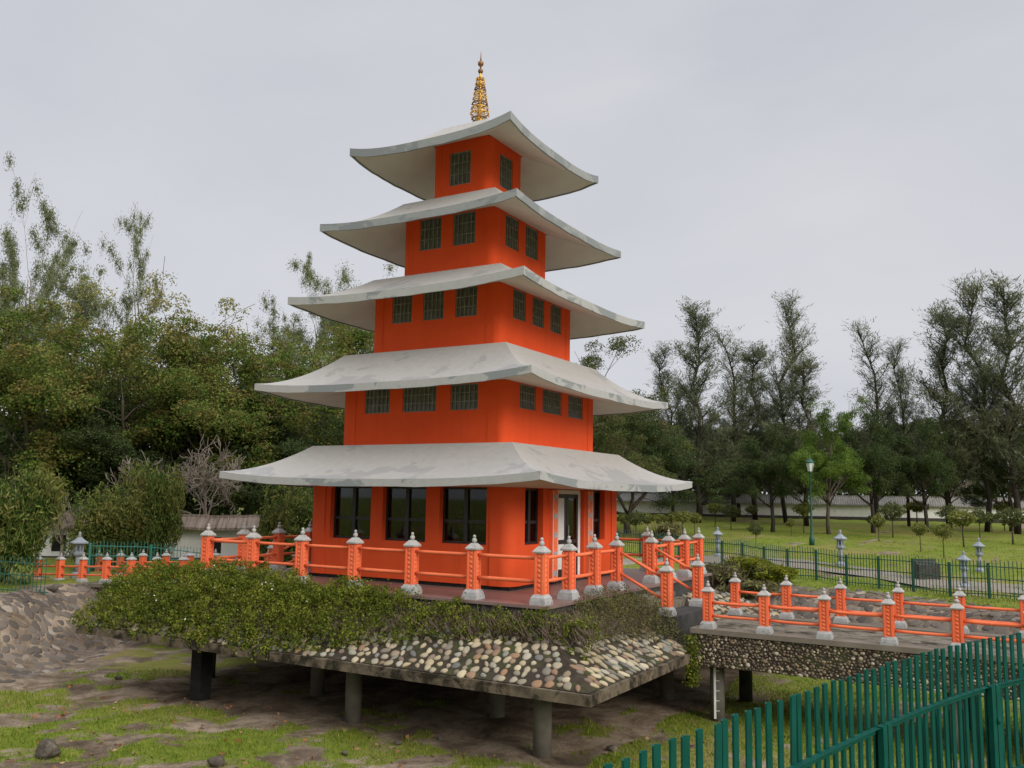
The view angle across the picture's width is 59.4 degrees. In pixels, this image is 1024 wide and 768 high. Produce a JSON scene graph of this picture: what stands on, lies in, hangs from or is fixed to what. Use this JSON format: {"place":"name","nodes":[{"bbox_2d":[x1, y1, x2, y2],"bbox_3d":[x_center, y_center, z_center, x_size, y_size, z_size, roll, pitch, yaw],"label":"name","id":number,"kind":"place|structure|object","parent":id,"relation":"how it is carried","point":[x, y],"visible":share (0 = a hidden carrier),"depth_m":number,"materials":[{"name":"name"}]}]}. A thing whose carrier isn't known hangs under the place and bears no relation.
{"place":"outdoors","nodes":[
{"label":"outdoors","id":0,"kind":"place"},
{"bbox_2d":[0,581,148,682],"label":"paved slope","id":1,"kind":"structure","parent":0,"point":[28,611],"depth_m":25.11,"materials":[{"name":"stone"}]},
{"bbox_2d":[4,683,787,767],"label":"fallen leaves","id":2,"kind":"object","parent":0,"point":[239,740],"visible":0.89,"depth_m":16.95,"materials":[{"name":"brown plant"}]},
{"bbox_2d":[0,498,1023,767],"bbox_3d":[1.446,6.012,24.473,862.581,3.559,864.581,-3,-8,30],"label":"ground","id":3,"kind":"structure","parent":0,"point":[466,726],"depth_m":19.62,"materials":[{"name":"plant"}]},
{"bbox_2d":[0,556,50,594],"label":"bar fence","id":4,"kind":"object","parent":3,"relation":"on","point":[29,575],"visible":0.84,"depth_m":26.50,"materials":[{"name":"metal"}]},
{"bbox_2d":[0,464,69,584],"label":"bamboo bush","id":5,"kind":"object","parent":3,"relation":"on","point":[24,526],"visible":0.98,"depth_m":28.32,"materials":[{"name":"green plant"}]},
{"bbox_2d":[0,151,91,469],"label":"eucalyptus tree","id":6,"kind":"object","parent":3,"relation":"on","point":[49,216],"visible":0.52,"depth_m":60.97,"materials":[{"name":"green plant"}]},
{"bbox_2d":[35,738,60,759],"bbox_3d":[-7.853,6.186,15.216,0.398,0.324,0.370,-3,-8,30],"label":"rock","id":7,"kind":"object","parent":3,"relation":"on","point":[46,748],"visible":0.99,"depth_m":15.12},
{"bbox_2d":[0,365,111,500],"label":"dark tree","id":8,"kind":"object","parent":3,"relation":"on","point":[8,454],"visible":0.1,"depth_m":43.70,"materials":[{"name":"green plant"}]},
{"bbox_2d":[0,285,114,494],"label":"broadleaf tree","id":9,"kind":"object","parent":3,"relation":"on","point":[10,362],"visible":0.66,"depth_m":40.73,"materials":[{"name":"green plant"}]},
{"bbox_2d":[0,236,115,433],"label":"eucalyptus tree","id":10,"kind":"object","parent":3,"relation":"on","point":[95,308],"visible":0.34,"depth_m":52.05,"materials":[{"name":"green plant"}]},
{"bbox_2d":[40,492,92,556],"bbox_3d":[-17.996,5.662,35.428,2.700,3.114,3.922,8,-10,-43],"label":"bare tree","id":11,"kind":"object","parent":3,"relation":"on","point":[60,532],"visible":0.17,"depth_m":35.70,"materials":[{"name":"grey plant"}]},
{"bbox_2d":[61,486,146,571],"bbox_3d":[-15.269,5.453,33.844,2.978,3.184,2.917,2,-7,-8],"label":"bamboo bush","id":12,"kind":"object","parent":3,"relation":"on","point":[109,522],"visible":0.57,"depth_m":33.16,"materials":[{"name":"green plant"}]},
{"bbox_2d":[0,257,207,501],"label":"yellowing tree","id":13,"kind":"object","parent":3,"relation":"on","point":[91,294],"visible":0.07,"depth_m":49.86,"materials":[{"name":"green plant"}]},
{"bbox_2d":[83,479,165,565],"bbox_3d":[-14.797,5.387,34.358,3.054,3.446,2.991,3,-7,-14],"label":"bamboo bush","id":14,"kind":"object","parent":3,"relation":"on","point":[137,504],"visible":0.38,"depth_m":33.72,"materials":[{"name":"green plant"}]},
{"bbox_2d":[40,373,210,507],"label":"dark tree","id":15,"kind":"object","parent":3,"relation":"on","point":[115,455],"visible":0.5,"depth_m":41.52,"materials":[{"name":"green plant"}]},
{"bbox_2d":[95,202,166,429],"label":"eucalyptus tree","id":16,"kind":"object","parent":3,"relation":"on","point":[129,301],"visible":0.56,"depth_m":57.30,"materials":[{"name":"green plant"}]},
{"bbox_2d":[17,512,262,559],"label":"boundary wall","id":17,"kind":"structure","parent":3,"relation":"on","point":[221,526],"depth_m":37.72,"materials":[{"name":"paint"}]},
{"bbox_2d":[0,301,298,510],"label":"broadleaf tree","id":18,"kind":"object","parent":3,"relation":"on","point":[160,422],"visible":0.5,"depth_m":42.07,"materials":[{"name":"green plant"}]},
{"bbox_2d":[115,459,187,565],"bbox_3d":[-14.095,5.043,34.922,2.690,4.457,2.785,-1,-7,12],"label":"bamboo bush","id":19,"kind":"object","parent":3,"relation":"on","point":[164,490],"visible":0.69,"depth_m":34.60,"materials":[{"name":"green plant"}]},
{"bbox_2d":[87,541,223,573],"bbox_3d":[-10.857,7.041,32.507,8.366,2.675,0.297,3,-8,-17],"label":"bar fence","id":20,"kind":"object","parent":3,"relation":"on","point":[151,547],"visible":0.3,"depth_m":31.76,"materials":[{"name":"teal paint"}]},
{"bbox_2d":[0,440,313,514],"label":"undergrowth","id":21,"kind":"object","parent":3,"relation":"on","point":[247,510],"visible":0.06,"depth_m":42.72,"materials":[{"name":"green plant"}]},
{"bbox_2d":[87,579,237,656],"bbox_3d":[-11.891,7.179,29.248,12.115,2.061,3.040,-3,-8,30],"label":"footbridge","id":22,"kind":"object","parent":3,"relation":"on","point":[95,587],"visible":0.02,"depth_m":28.20,"materials":[{"name":"concrete"}]},
{"bbox_2d":[34,552,236,583],"bbox_3d":[-11.836,5.721,27.871,9.810,1.400,0.291,-3,-8,30],"label":"railing","id":23,"kind":"object","parent":22,"relation":"on","point":[82,574],"visible":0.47,"depth_m":28.93,"materials":[{"name":"orange paint"}]},
{"bbox_2d":[95,549,294,574],"bbox_3d":[-10.887,6.066,30.327,9.970,1.408,0.292,-3,-8,30],"label":"railing","id":24,"kind":"object","parent":22,"relation":"on","point":[166,555],"visible":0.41,"depth_m":31.43,"materials":[{"name":"orange paint"}]},
{"bbox_2d":[105,434,245,514],"bbox_3d":[-14.311,4.908,38.684,6.032,5.596,4.423,4,-8,-25],"label":"bare tree","id":25,"kind":"object","parent":3,"relation":"on","point":[225,486],"visible":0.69,"depth_m":38.82,"materials":[{"name":"grey plant"}]},
{"bbox_2d":[45,287,306,469],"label":"yellowing tree","id":26,"kind":"object","parent":3,"relation":"on","point":[171,335],"visible":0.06,"depth_m":47.23,"materials":[{"name":"green plant"}]},
{"bbox_2d":[75,317,284,514],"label":"broadleaf tree","id":27,"kind":"object","parent":3,"relation":"on","point":[185,385],"visible":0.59,"depth_m":42.58,"materials":[{"name":"green plant"}]},
{"bbox_2d":[125,322,357,508],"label":"broadleaf tree","id":28,"kind":"object","parent":3,"relation":"on","point":[275,405],"visible":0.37,"depth_m":44.43,"materials":[{"name":"green plant"}]},
{"bbox_2d":[205,385,325,509],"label":"dark tree","id":29,"kind":"object","parent":3,"relation":"on","point":[292,436],"visible":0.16,"depth_m":44.13,"materials":[{"name":"green plant"}]},
{"bbox_2d":[256,484,313,567],"bbox_3d":[-8.530,5.912,35.801,3.866,4.362,3.787,8,-10,-44],"label":"bamboo bush","id":30,"kind":"object","parent":3,"relation":"on","point":[303,515],"visible":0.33,"depth_m":35.08,"materials":[{"name":"green plant"}]},
{"bbox_2d":[228,403,344,510],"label":"dark tree","id":31,"kind":"object","parent":3,"relation":"on","point":[325,433],"visible":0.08,"depth_m":41.20,"materials":[{"name":"green plant"}]},
{"bbox_2d":[221,318,373,444],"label":"broadleaf tree","id":32,"kind":"object","parent":3,"relation":"on","point":[359,337],"visible":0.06,"depth_m":49.91,"materials":[{"name":"green plant"}]},
{"bbox_2d":[251,251,350,422],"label":"eucalyptus tree","id":33,"kind":"object","parent":3,"relation":"on","point":[322,325],"visible":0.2,"depth_m":62.26,"materials":[{"name":"green plant"}]},
{"bbox_2d":[279,257,383,419],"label":"eucalyptus tree","id":34,"kind":"object","parent":3,"relation":"on","point":[344,275],"visible":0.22,"depth_m":66.34,"materials":[{"name":"green plant"}]},
{"bbox_2d":[76,568,781,758],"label":"terrace","id":35,"kind":"structure","parent":3,"relation":"on","point":[542,674],"depth_m":16.93,"materials":[{"name":"grey stone"}]},
{"bbox_2d":[214,521,311,570],"bbox_3d":[-6.391,4.221,23.279,0.338,1.250,3.599,-3,-8,30],"label":"railing","id":36,"kind":"object","parent":35,"relation":"on","point":[278,553],"visible":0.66,"depth_m":23.54,"materials":[{"name":"orange paint"}]},
{"bbox_2d":[68,555,618,662],"bbox_3d":[-4.224,4.671,18.451,13.074,1.931,2.208,-3,-8,30],"label":"hedge","id":37,"kind":"object","parent":35,"relation":"on","point":[222,586],"visible":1,"depth_m":18.51,"materials":[{"name":"green plant"}]},
{"bbox_2d":[199,524,552,605],"bbox_3d":[-3.393,3.775,19.354,9.498,1.250,0.340,-3,-8,30],"label":"railing","id":38,"kind":"object","parent":35,"relation":"on","point":[540,596],"visible":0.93,"depth_m":18.53,"materials":[{"name":"orange paint"}]},
{"bbox_2d":[219,55,691,590],"bbox_3d":[-0.979,-2.161,24.090,8.908,14.310,8.908,-3,-8,30],"label":"pagoda","id":39,"kind":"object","parent":35,"relation":"on","point":[469,397],"visible":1,"depth_m":21.97,"materials":[{"name":"orange paint"}]},
{"bbox_2d":[333,486,371,538],"bbox_3d":[-3.830,3.120,21.856,1.254,1.254,0.070,-3,-8,30],"label":"window","id":40,"kind":"structure","parent":39,"relation":"in","point":[352,510],"depth_m":21.88,"materials":[{"name":"glass"}]},
{"bbox_2d":[365,389,389,413],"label":"window","id":41,"kind":"structure","parent":39,"relation":"in","point":[377,401],"depth_m":22.38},
{"bbox_2d":[393,296,411,323],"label":"window","id":42,"kind":"structure","parent":39,"relation":"in","point":[402,306],"depth_m":22.93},
{"bbox_2d":[385,487,426,541],"bbox_3d":[-2.439,3.041,21.048,1.254,1.254,0.070,-3,-8,30],"label":"window","id":43,"kind":"structure","parent":39,"relation":"in","point":[405,506],"depth_m":21.06,"materials":[{"name":"glass"}]},
{"bbox_2d":[403,386,436,411],"bbox_3d":[-2.211,0.368,21.723,0.994,0.614,0.066,-3,-8,30],"label":"window","id":44,"kind":"structure","parent":39,"relation":"in","point":[419,399],"depth_m":21.73,"materials":[{"name":"glass"}]},
{"bbox_2d":[420,217,441,250],"bbox_3d":[-2.091,-3.901,23.384,0.674,0.844,0.066,-3,-8,30],"label":"window","id":45,"kind":"structure","parent":39,"relation":"in","point":[430,239],"depth_m":23.39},
{"bbox_2d":[423,291,443,320],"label":"window","id":46,"kind":"structure","parent":39,"relation":"in","point":[433,301],"depth_m":22.43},
{"bbox_2d":[450,150,470,185],"bbox_3d":[-1.348,-5.711,23.805,0.664,0.904,0.066,-3,-8,30],"label":"window","id":47,"kind":"structure","parent":39,"relation":"in","point":[460,163],"depth_m":23.81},
{"bbox_2d":[442,487,486,544],"bbox_3d":[-1.023,2.960,20.225,1.254,1.254,0.070,-3,-8,30],"label":"window","id":48,"kind":"structure","parent":39,"relation":"in","point":[464,508],"depth_m":20.24,"materials":[{"name":"glass"}]},
{"bbox_2d":[451,383,477,409],"bbox_3d":[-1.097,0.304,21.075,0.774,0.614,0.066,-3,-8,30],"label":"window","id":49,"kind":"structure","parent":39,"relation":"in","point":[463,396],"depth_m":21.08,"materials":[{"name":"glass"}]},
{"bbox_2d":[453,211,475,245],"bbox_3d":[-1.193,-3.952,22.862,0.674,0.844,0.066,-3,-8,30],"label":"window","id":50,"kind":"structure","parent":39,"relation":"in","point":[464,223],"depth_m":22.87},
{"bbox_2d":[456,286,476,316],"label":"window","id":51,"kind":"structure","parent":39,"relation":"in","point":[466,298],"depth_m":21.95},
{"bbox_2d":[500,154,511,190],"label":"window","id":52,"kind":"structure","parent":39,"relation":"in","point":[505,163],"depth_m":24.14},
{"bbox_2d":[505,214,517,250],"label":"window","id":53,"kind":"structure","parent":39,"relation":"in","point":[511,241],"depth_m":23.20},
{"bbox_2d":[513,288,524,321],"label":"window","id":54,"kind":"structure","parent":39,"relation":"in","point":[518,296],"depth_m":22.30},
{"bbox_2d":[520,384,534,410],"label":"window","id":55,"kind":"structure","parent":39,"relation":"in","point":[527,393],"depth_m":21.48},
{"bbox_2d":[525,488,537,543],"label":"window","id":56,"kind":"structure","parent":39,"relation":"in","point":[531,495],"depth_m":20.58,"materials":[{"name":"glass"}]},
{"bbox_2d":[526,225,536,260],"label":"window","id":57,"kind":"structure","parent":39,"relation":"in","point":[531,234],"depth_m":24.11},
{"bbox_2d":[542,389,560,415],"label":"window","id":58,"kind":"structure","parent":39,"relation":"in","point":[551,399],"depth_m":22.55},
{"bbox_2d":[558,490,579,576],"bbox_3d":[1.328,3.646,21.919,0.093,2.100,1.480,-3,-8,30],"label":"door","id":59,"kind":"structure","parent":39,"relation":"in","point":[569,503],"depth_m":22.11,"materials":[{"name":"white paint"}]},
{"bbox_2d":[593,491,599,538],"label":"window","id":60,"kind":"structure","parent":39,"relation":"in","point":[596,494],"depth_m":23.62,"materials":[{"name":"glass"}]},
{"bbox_2d":[549,533,626,599],"bbox_3d":[1.519,3.770,18.681,0.340,1.250,3.600,-3,-8,30],"label":"railing","id":61,"kind":"object","parent":35,"relation":"on","point":[569,577],"visible":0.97,"depth_m":18.93,"materials":[{"name":"orange paint"}]},
{"bbox_2d":[529,578,687,644],"bbox_3d":[1.702,4.769,17.854,1.552,1.521,4.371,-6,-10,43],"label":"scrub","id":62,"kind":"object","parent":35,"relation":"on","point":[615,603],"visible":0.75,"depth_m":18.16,"materials":[{"name":"green plant"}]},
{"bbox_2d":[618,526,693,570],"bbox_3d":[1.107,4.847,27.261,9.229,1.250,0.340,-3,-8,30],"label":"railing","id":63,"kind":"object","parent":35,"relation":"on","point":[645,535],"visible":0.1,"depth_m":25.61,"materials":[{"name":"orange paint"}]},
{"bbox_2d":[626,590,701,637],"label":"stairs","id":64,"kind":"structure","parent":35,"relation":"on","point":[689,616],"depth_m":19.91,"materials":[{"name":"concrete"}]},
{"bbox_2d":[620,551,676,616],"bbox_3d":[2.948,4.354,19.653,1.265,1.320,0.340,-3,-8,30],"label":"stair railing","id":65,"kind":"object","parent":64,"relation":"on","point":[665,575],"visible":0.94,"depth_m":19.36,"materials":[{"name":"orange paint"}]},
{"bbox_2d":[655,548,704,606],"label":"stair railing","id":66,"kind":"object","parent":64,"relation":"on","point":[697,569],"visible":0.94,"depth_m":21.18,"materials":[{"name":"orange paint"}]},
{"bbox_2d":[642,528,706,583],"bbox_3d":[4.289,4.409,23.384,0.340,1.250,3.869,-3,-8,30],"label":"railing","id":67,"kind":"object","parent":35,"relation":"on","point":[669,544],"visible":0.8,"depth_m":22.88,"materials":[{"name":"orange paint"}]},
{"bbox_2d":[681,634,703,687],"bbox_3d":[3.676,5.629,18.274,0.448,1.057,0.620,-3,-8,30],"label":"creeper","id":68,"kind":"object","parent":35,"relation":"hanging from","point":[693,666],"visible":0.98,"depth_m":18.21,"materials":[{"name":"green plant"}]},
{"bbox_2d":[0,411,1023,514],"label":"woodland","id":69,"kind":"object","parent":3,"relation":"on","point":[840,492],"visible":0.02,"depth_m":88.97,"materials":[{"name":"green plant"}]},
{"bbox_2d":[593,413,678,497],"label":"broadleaf tree","id":70,"kind":"object","parent":3,"relation":"on","point":[633,457],"visible":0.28,"depth_m":52.43,"materials":[{"name":"green plant"}]},
{"bbox_2d":[574,335,697,459],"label":"broadleaf tree","id":71,"kind":"object","parent":3,"relation":"on","point":[622,345],"visible":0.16,"depth_m":61.87,"materials":[{"name":"green plant"}]},
{"bbox_2d":[593,412,736,533],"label":"dark tree","id":72,"kind":"object","parent":3,"relation":"on","point":[669,454],"visible":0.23,"depth_m":57.42,"materials":[{"name":"green plant"}]},
{"bbox_2d":[651,521,683,539],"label":"shrub","id":73,"kind":"object","parent":3,"relation":"on","point":[664,528],"visible":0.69,"depth_m":51.34,"materials":[{"name":"green plant"}]},
{"bbox_2d":[642,341,704,518],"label":"casuarina tree","id":74,"kind":"object","parent":3,"relation":"on","point":[656,360],"visible":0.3,"depth_m":76.26,"materials":[{"name":"green plant"}]},
{"bbox_2d":[635,426,750,516],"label":"dark tree","id":75,"kind":"object","parent":3,"relation":"on","point":[694,487],"visible":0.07,"depth_m":79.57,"materials":[{"name":"green plant"}]},
{"bbox_2d":[659,294,759,522],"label":"casuarina tree","id":76,"kind":"object","parent":3,"relation":"on","point":[700,324],"visible":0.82,"depth_m":72.81,"materials":[{"name":"green plant"}]},
{"bbox_2d":[704,561,752,584],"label":"shrub","id":77,"kind":"object","parent":3,"relation":"on","point":[722,574],"visible":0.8,"depth_m":33.38,"materials":[{"name":"green plant"}]},
{"bbox_2d":[693,325,769,521],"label":"casuarina tree","id":78,"kind":"object","parent":3,"relation":"on","point":[739,419],"visible":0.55,"depth_m":74.63,"materials":[{"name":"green plant"}]},
{"bbox_2d":[700,339,794,519],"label":"casuarina tree","id":79,"kind":"object","parent":3,"relation":"on","point":[749,359],"visible":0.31,"depth_m":78.46,"materials":[{"name":"green plant"}]},
{"bbox_2d":[720,554,775,578],"bbox_3d":[9.083,7.071,34.636,2.098,1.050,2.352,-4,-8,32],"label":"shrub","id":80,"kind":"object","parent":3,"relation":"on","point":[746,562],"visible":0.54,"depth_m":34.03,"materials":[{"name":"green plant"}]},
{"bbox_2d":[715,422,803,531],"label":"dark tree","id":81,"kind":"object","parent":3,"relation":"on","point":[759,473],"visible":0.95,"depth_m":61.79,"materials":[{"name":"green plant"}]},
{"bbox_2d":[739,578,781,597],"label":"shrub","id":82,"kind":"object","parent":3,"relation":"on","point":[755,585],"visible":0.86,"depth_m":31.86,"materials":[{"name":"green plant"}]},
{"bbox_2d":[718,288,819,521],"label":"casuarina tree","id":83,"kind":"object","parent":3,"relation":"on","point":[792,320],"visible":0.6,"depth_m":74.25,"materials":[{"name":"green plant"}]},
{"bbox_2d":[752,563,799,583],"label":"shrub","id":84,"kind":"object","parent":3,"relation":"on","point":[773,573],"visible":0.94,"depth_m":32.48,"materials":[{"name":"green plant"}]},
{"bbox_2d":[753,352,856,525],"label":"casuarina tree","id":85,"kind":"object","parent":3,"relation":"on","point":[799,368],"visible":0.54,"depth_m":70.50,"materials":[{"name":"green plant"}]},
{"bbox_2d":[603,632,1023,767],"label":"picket fence","id":86,"kind":"object","parent":3,"relation":"on","point":[882,735],"visible":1,"depth_m":4.93,"materials":[{"name":"metal"}]},
{"bbox_2d":[617,492,1023,523],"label":"boundary wall","id":87,"kind":"structure","parent":3,"relation":"on","point":[849,507],"depth_m":80.92,"materials":[{"name":"stone"}]},
{"bbox_2d":[617,530,1023,599],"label":"bar fence","id":88,"kind":"object","parent":3,"relation":"on","point":[846,557],"visible":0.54,"depth_m":31.48,"materials":[{"name":"green paint"}]},
{"bbox_2d":[778,395,872,533],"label":"broadleaf tree","id":89,"kind":"object","parent":3,"relation":"on","point":[847,466],"visible":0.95,"depth_m":59.51,"materials":[{"name":"green plant"}]},
{"bbox_2d":[690,614,1023,753],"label":"footbridge","id":90,"kind":"object","parent":3,"relation":"on","point":[744,648],"visible":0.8,"depth_m":17.69,"materials":[{"name":"concrete"}]},
{"bbox_2d":[699,581,1023,656],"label":"railing","id":91,"kind":"object","parent":90,"relation":"on","point":[889,616],"visible":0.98,"depth_m":17.31,"materials":[{"name":"orange paint"}]},
{"bbox_2d":[728,572,1023,637],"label":"railing","id":92,"kind":"object","parent":90,"relation":"on","point":[787,595],"visible":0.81,"depth_m":19.67,"materials":[{"name":"orange paint"}]},
{"bbox_2d":[812,408,914,532],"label":"dark tree","id":93,"kind":"object","parent":3,"relation":"on","point":[877,455],"visible":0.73,"depth_m":62.63,"materials":[{"name":"green plant"}]},
{"bbox_2d":[842,316,915,526],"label":"casuarina tree","id":94,"kind":"object","parent":3,"relation":"on","point":[890,415],"visible":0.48,"depth_m":70.81,"materials":[{"name":"green plant"}]},
{"bbox_2d":[876,501,906,537],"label":"clipped tree","id":95,"kind":"object","parent":3,"relation":"on","point":[897,511],"visible":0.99,"depth_m":57.57,"materials":[{"name":"green plant"}]},
{"bbox_2d":[867,335,937,525],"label":"casuarina tree","id":96,"kind":"object","parent":3,"relation":"on","point":[901,375],"visible":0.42,"depth_m":73.20,"materials":[{"name":"green plant"}]},
{"bbox_2d":[866,417,959,531],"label":"dark tree","id":97,"kind":"object","parent":3,"relation":"on","point":[917,468],"visible":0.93,"depth_m":63.59,"materials":[{"name":"green plant"}]},
{"bbox_2d":[914,559,940,579],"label":"plaque block","id":98,"kind":"structure","parent":3,"relation":"on","point":[916,569],"depth_m":34.41,"materials":[{"name":"stone"}]},
{"bbox_2d":[892,298,1007,527],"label":"casuarina tree","id":99,"kind":"object","parent":3,"relation":"on","point":[938,363],"visible":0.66,"depth_m":68.32,"materials":[{"name":"green plant"}]},
{"bbox_2d":[946,509,978,547],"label":"clipped tree","id":100,"kind":"object","parent":3,"relation":"on","point":[963,518],"visible":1,"depth_m":50.79,"materials":[{"name":"green plant"}]},
{"bbox_2d":[927,267,1023,531],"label":"casuarina tree","id":101,"kind":"object","parent":3,"relation":"on","point":[967,346],"visible":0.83,"depth_m":66.27,"materials":[{"name":"green plant"}]},
{"bbox_2d":[940,424,1023,530],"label":"dark tree","id":102,"kind":"object","parent":3,"relation":"on","point":[975,502],"visible":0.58,"depth_m":67.33,"materials":[{"name":"green plant"}]},
{"bbox_2d":[949,269,1023,533],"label":"casuarina tree","id":103,"kind":"object","parent":3,"relation":"on","point":[1006,344],"visible":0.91,"depth_m":65.05,"materials":[{"name":"green plant"}]},
{"bbox_2d":[990,506,1023,543],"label":"clipped tree","id":104,"kind":"object","parent":3,"relation":"on","point":[1017,520],"visible":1,"depth_m":53.90,"materials":[{"name":"green plant"}]},
{"bbox_2d":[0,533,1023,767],"bbox_3d":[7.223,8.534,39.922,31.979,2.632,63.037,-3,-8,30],"label":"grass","id":105,"kind":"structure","parent":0,"point":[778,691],"depth_m":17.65,"materials":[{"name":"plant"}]},
{"bbox_2d":[0,0,1023,494],"label":"sky","id":106,"kind":"structure","parent":0,"point":[859,158],"materials":[{"name":"grey"}]},
{"bbox_2d":[623,555,1023,593],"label":"path","id":107,"kind":"structure","parent":0,"point":[716,559],"depth_m":35.54,"materials":[{"name":"concrete"}]},
{"bbox_2d":[727,582,1020,634],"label":"paved embankment","id":108,"kind":"structure","parent":0,"point":[944,625],"depth_m":28.35,"materials":[{"name":"stone"}]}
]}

